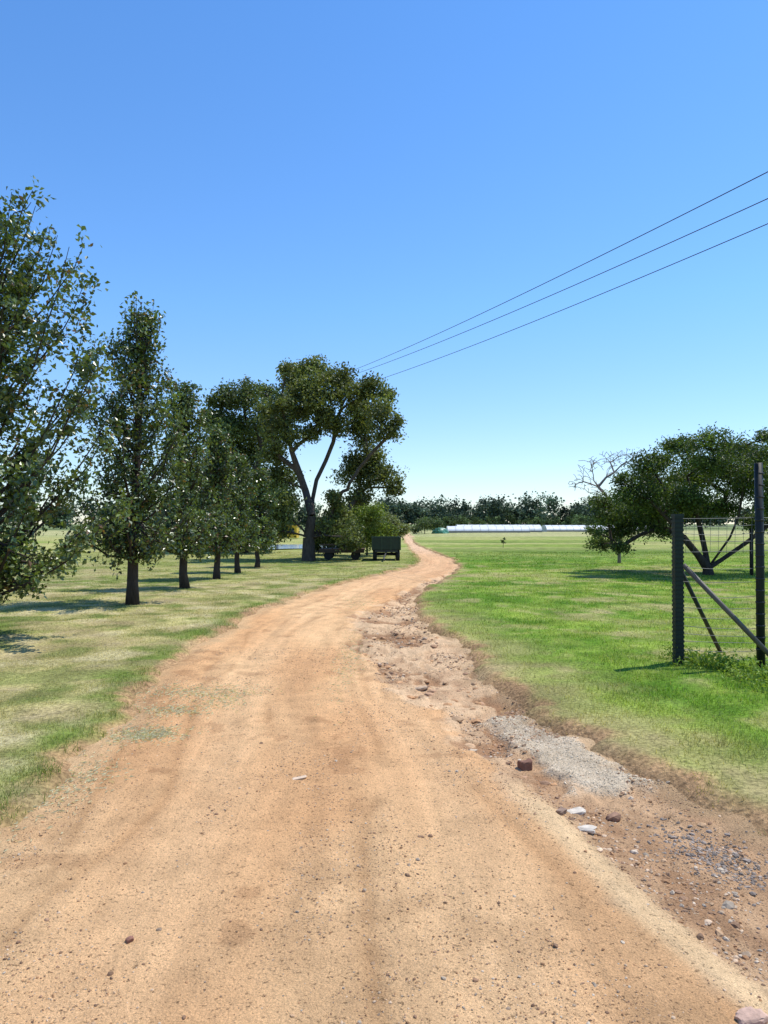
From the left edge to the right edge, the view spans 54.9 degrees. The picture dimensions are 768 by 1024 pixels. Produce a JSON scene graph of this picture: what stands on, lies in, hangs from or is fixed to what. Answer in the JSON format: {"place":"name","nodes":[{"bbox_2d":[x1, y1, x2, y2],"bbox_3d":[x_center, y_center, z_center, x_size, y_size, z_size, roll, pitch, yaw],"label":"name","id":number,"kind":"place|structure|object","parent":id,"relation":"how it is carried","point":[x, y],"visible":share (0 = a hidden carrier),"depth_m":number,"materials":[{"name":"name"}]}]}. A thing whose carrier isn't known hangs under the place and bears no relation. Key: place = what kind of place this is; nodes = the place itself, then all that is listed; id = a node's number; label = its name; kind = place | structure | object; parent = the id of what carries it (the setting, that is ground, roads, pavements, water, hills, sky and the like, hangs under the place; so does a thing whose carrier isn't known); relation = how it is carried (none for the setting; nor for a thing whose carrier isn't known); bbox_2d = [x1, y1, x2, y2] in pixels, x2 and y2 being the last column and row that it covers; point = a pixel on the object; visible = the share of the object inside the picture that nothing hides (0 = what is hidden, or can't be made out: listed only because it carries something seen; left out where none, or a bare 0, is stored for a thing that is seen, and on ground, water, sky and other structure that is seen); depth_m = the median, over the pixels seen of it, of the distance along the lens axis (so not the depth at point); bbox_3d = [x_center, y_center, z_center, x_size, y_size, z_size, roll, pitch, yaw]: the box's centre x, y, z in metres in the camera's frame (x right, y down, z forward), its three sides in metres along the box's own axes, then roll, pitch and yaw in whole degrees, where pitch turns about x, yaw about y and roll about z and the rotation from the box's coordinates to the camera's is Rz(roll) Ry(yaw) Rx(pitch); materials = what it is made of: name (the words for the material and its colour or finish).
{"place":"outdoors","nodes":[
{"label":"outdoors","id":0,"kind":"place"},
{"bbox_2d":[203,544,302,548],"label":"pond","id":1,"kind":"structure","parent":0,"point":[293,546],"depth_m":50.10,"materials":[{"name":"blue liquid"}]},
{"bbox_2d":[0,532,767,1023],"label":"dirt road","id":2,"kind":"structure","parent":0,"point":[204,910],"depth_m":3.61,"materials":[{"name":"beige soil"}]},
{"bbox_2d":[125,936,133,943],"bbox_3d":[-1.013,1.704,2.948,0.031,0.024,0.031,1,-1,-40],"label":"stone","id":3,"kind":"object","parent":2,"relation":"on","point":[128,939],"visible":1,"depth_m":2.94,"materials":[{"name":"brown stone"}]},
{"bbox_2d":[292,775,306,779],"bbox_3d":[-0.552,1.727,4.802,0.104,0.022,0.051,0,-1,-7],"label":"stone","id":4,"kind":"object","parent":2,"relation":"on","point":[299,777],"visible":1,"depth_m":4.79,"materials":[{"name":"beige stone"}]},
{"bbox_2d":[415,686,427,690],"bbox_3d":[0.384,1.831,7.676,0.154,0.050,0.090,0,-1,0],"label":"stone","id":5,"kind":"object","parent":2,"relation":"on","point":[421,688],"visible":1,"depth_m":7.64,"materials":[{"name":"beige stone"}]},
{"bbox_2d":[517,758,531,770],"bbox_3d":[0.987,1.774,5.179,0.084,0.089,0.081,0,-1,-16],"label":"brick fragment","id":6,"kind":"object","parent":2,"relation":"on","point":[524,765],"visible":0.97,"depth_m":5.15,"materials":[{"name":"brick"}]},
{"bbox_2d":[555,807,566,815],"bbox_3d":[1.021,1.727,4.264,0.059,0.036,0.051,1,-1,-42],"label":"stone","id":7,"kind":"object","parent":2,"relation":"on","point":[561,811],"visible":0.88,"depth_m":4.25,"materials":[{"name":"brown stone"}]},
{"bbox_2d":[567,807,585,814],"bbox_3d":[1.104,1.750,4.310,0.143,0.042,0.086,0,-1,-10],"label":"stone","id":8,"kind":"object","parent":2,"relation":"on","point":[579,810],"visible":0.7,"depth_m":4.29,"materials":[{"name":"white stone"}]},
{"bbox_2d":[578,825,596,833],"bbox_3d":[1.109,1.737,4.052,0.107,0.037,0.075,0,-1,24],"label":"stone","id":9,"kind":"object","parent":2,"relation":"on","point":[588,828],"visible":0.94,"depth_m":4.03,"materials":[{"name":"white stone"}]},
{"bbox_2d":[605,811,620,821],"bbox_3d":[1.331,1.776,4.298,0.097,0.050,0.064,0,-1,-28],"label":"stone","id":10,"kind":"object","parent":2,"relation":"on","point":[614,816],"visible":0.95,"depth_m":4.28,"materials":[{"name":"brown stone"}]},
{"bbox_2d":[734,1006,767,1023],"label":"stone","id":11,"kind":"object","parent":2,"relation":"on","point":[748,1015],"visible":1,"depth_m":2.44,"materials":[{"name":"pink stone"}]},
{"bbox_2d":[0,524,767,862],"bbox_3d":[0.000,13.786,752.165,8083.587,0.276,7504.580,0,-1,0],"label":"ground","id":12,"kind":"structure","parent":0,"point":[640,758],"depth_m":10.08,"materials":[{"name":"green plant"}]},
{"bbox_2d":[0,175,152,604],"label":"pear tree","id":13,"kind":"object","parent":12,"relation":"on","point":[19,287],"visible":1,"depth_m":10.30,"materials":[{"name":"green plant"}]},
{"bbox_2d":[61,290,203,604],"bbox_3d":[-4.948,-1.227,14.612,2.566,6.215,2.722,0,-1,0],"label":"pear tree","id":14,"kind":"object","parent":12,"relation":"on","point":[125,543],"visible":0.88,"depth_m":14.52,"materials":[{"name":"green plant"}]},
{"bbox_2d":[140,371,232,587],"bbox_3d":[-4.917,-0.789,18.333,2.268,5.440,2.316,0,-1,0],"label":"pear tree","id":15,"kind":"object","parent":12,"relation":"on","point":[188,400],"visible":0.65,"depth_m":18.17,"materials":[{"name":"green plant"}]},
{"bbox_2d":[193,417,251,578],"bbox_3d":[-4.921,-0.356,21.370,1.848,4.712,1.976,-1,-1,40],"label":"pear tree","id":16,"kind":"object","parent":12,"relation":"on","point":[218,477],"visible":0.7,"depth_m":21.23,"materials":[{"name":"green plant"}]},
{"bbox_2d":[171,374,303,553],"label":"gum tree","id":17,"kind":"object","parent":12,"relation":"on","point":[242,429],"visible":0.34,"depth_m":41.42,"materials":[{"name":"green plant"}]},
{"bbox_2d":[220,446,267,572],"bbox_3d":[-4.697,-0.058,24.419,1.876,4.262,1.835,0,-1,0],"label":"pear tree","id":18,"kind":"object","parent":12,"relation":"on","point":[239,462],"visible":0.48,"depth_m":24.23,"materials":[{"name":"green plant"}]},
{"bbox_2d":[245,462,280,567],"bbox_3d":[-4.707,0.147,27.666,1.706,3.975,1.673,0,-1,-11],"label":"pear tree","id":19,"kind":"object","parent":12,"relation":"on","point":[260,503],"visible":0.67,"depth_m":27.51,"materials":[{"name":"green plant"}]},
{"bbox_2d":[285,525,298,537],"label":"yellow shed","id":20,"kind":"structure","parent":12,"relation":"on","point":[296,528],"depth_m":78.78,"materials":[{"name":"paint"}]},
{"bbox_2d":[303,517,342,553],"bbox_3d":[-2.827,1.216,38.188,2.868,2.097,2.249,-1,-1,42],"label":"shrub","id":21,"kind":"object","parent":12,"relation":"on","point":[317,548],"visible":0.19,"depth_m":38.12,"materials":[{"name":"green plant"}]},
{"bbox_2d":[249,353,408,560],"bbox_3d":[-2.648,-2.652,33.638,7.793,9.787,6.262,0,-1,0],"label":"eucalyptus tree","id":22,"kind":"object","parent":12,"relation":"on","point":[316,394],"visible":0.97,"depth_m":32.96,"materials":[{"name":"green plant"}]},
{"bbox_2d":[315,544,364,559],"bbox_3d":[-2.129,1.772,33.331,2.513,0.730,1.255,0,-1,0],"label":"flatbed trailer","id":23,"kind":"object","parent":12,"relation":"on","point":[328,553],"visible":0.81,"depth_m":32.76,"materials":[{"name":"paint"}]},
{"bbox_2d":[332,500,402,554],"bbox_3d":[-0.872,0.728,37.194,3.564,3.041,2.984,-1,-1,37],"label":"shrub","id":24,"kind":"object","parent":12,"relation":"on","point":[373,524],"visible":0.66,"depth_m":36.48,"materials":[{"name":"green plant"}]},
{"bbox_2d":[0,491,767,529],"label":"distant trees","id":25,"kind":"object","parent":12,"relation":"on","point":[498,512],"visible":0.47,"depth_m":239.96,"materials":[{"name":"green plant"}]},
{"bbox_2d":[371,536,401,560],"bbox_3d":[0.100,1.595,32.423,1.320,1.075,3.310,0,-1,0],"label":"farm trailer","id":26,"kind":"object","parent":12,"relation":"on","point":[383,546],"visible":0.99,"depth_m":31.91,"materials":[{"name":"paint"}]},
{"bbox_2d":[370,509,414,544],"bbox_3d":[0.446,1.060,39.766,2.674,2.461,2.021,1,-1,-30],"label":"shrub","id":27,"kind":"object","parent":12,"relation":"on","point":[405,530],"visible":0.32,"depth_m":39.43,"materials":[{"name":"green plant"}]},
{"bbox_2d":[410,515,443,533],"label":"shrub","id":28,"kind":"object","parent":12,"relation":"on","point":[427,523],"visible":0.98,"depth_m":118.47,"materials":[{"name":"green plant"}]},
{"bbox_2d":[446,526,529,532],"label":"polytunnel","id":29,"kind":"structure","parent":12,"relation":"on","point":[488,529],"depth_m":134.20,"materials":[{"name":"white plastic"}]},
{"bbox_2d":[455,525,541,531],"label":"polytunnel","id":30,"kind":"structure","parent":12,"relation":"on","point":[535,528],"depth_m":143.55,"materials":[{"name":"white plastic"}]},
{"bbox_2d":[541,525,586,531],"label":"polytunnel","id":31,"kind":"structure","parent":12,"relation":"on","point":[562,528],"depth_m":150.34,"materials":[{"name":"white plastic"}]},
{"bbox_2d":[568,449,644,562],"bbox_3d":[8.815,-0.224,30.214,3.099,4.852,2.229,0,-1,-24],"label":"bare tree","id":32,"kind":"object","parent":12,"relation":"on","point":[598,485],"visible":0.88,"depth_m":29.80,"materials":[{"name":"grey plant"}]},
{"bbox_2d":[582,421,767,574],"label":"acacia tree","id":33,"kind":"object","parent":12,"relation":"on","point":[652,496],"visible":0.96,"depth_m":23.16,"materials":[{"name":"green plant"}]},
{"bbox_2d":[652,642,767,700],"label":"weeds","id":34,"kind":"object","parent":12,"relation":"on","point":[721,660],"visible":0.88,"depth_m":8.02,"materials":[{"name":"green plant"}]},
{"bbox_2d":[671,463,767,667],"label":"fence","id":35,"kind":"object","parent":12,"relation":"on","point":[679,577],"visible":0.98,"depth_m":8.28,"materials":[{"name":"paint"}]},
{"bbox_2d":[749,529,753,574],"bbox_3d":[11.588,1.301,23.328,0.111,1.550,0.111,0,-1,22],"label":"fence post","id":36,"kind":"object","parent":12,"relation":"on","point":[751,556],"visible":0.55,"depth_m":23.28,"materials":[{"name":"black wood"}]},
{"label":"utility pole","id":37,"kind":"object","parent":12,"relation":"on","visible":0},
{"bbox_2d":[301,171,767,402],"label":"power lines","id":38,"kind":"object","parent":37,"relation":"attached to","point":[596,275],"visible":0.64,"depth_m":21.93,"materials":[{"name":"metal"}]},
{"bbox_2d":[0,574,767,1023],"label":"gravel","id":39,"kind":"structure","parent":0,"point":[724,870],"depth_m":3.79,"materials":[{"name":"grey gravel"}]},
{"bbox_2d":[0,0,767,523],"label":"sky","id":40,"kind":"structure","parent":0,"point":[358,182],"materials":[{"name":"blue"}]},
{"bbox_2d":[431,527,448,533],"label":"shade net pile","id":41,"kind":"object","parent":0,"point":[441,531],"visible":0.91,"depth_m":122.39,"materials":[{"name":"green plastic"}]}
]}

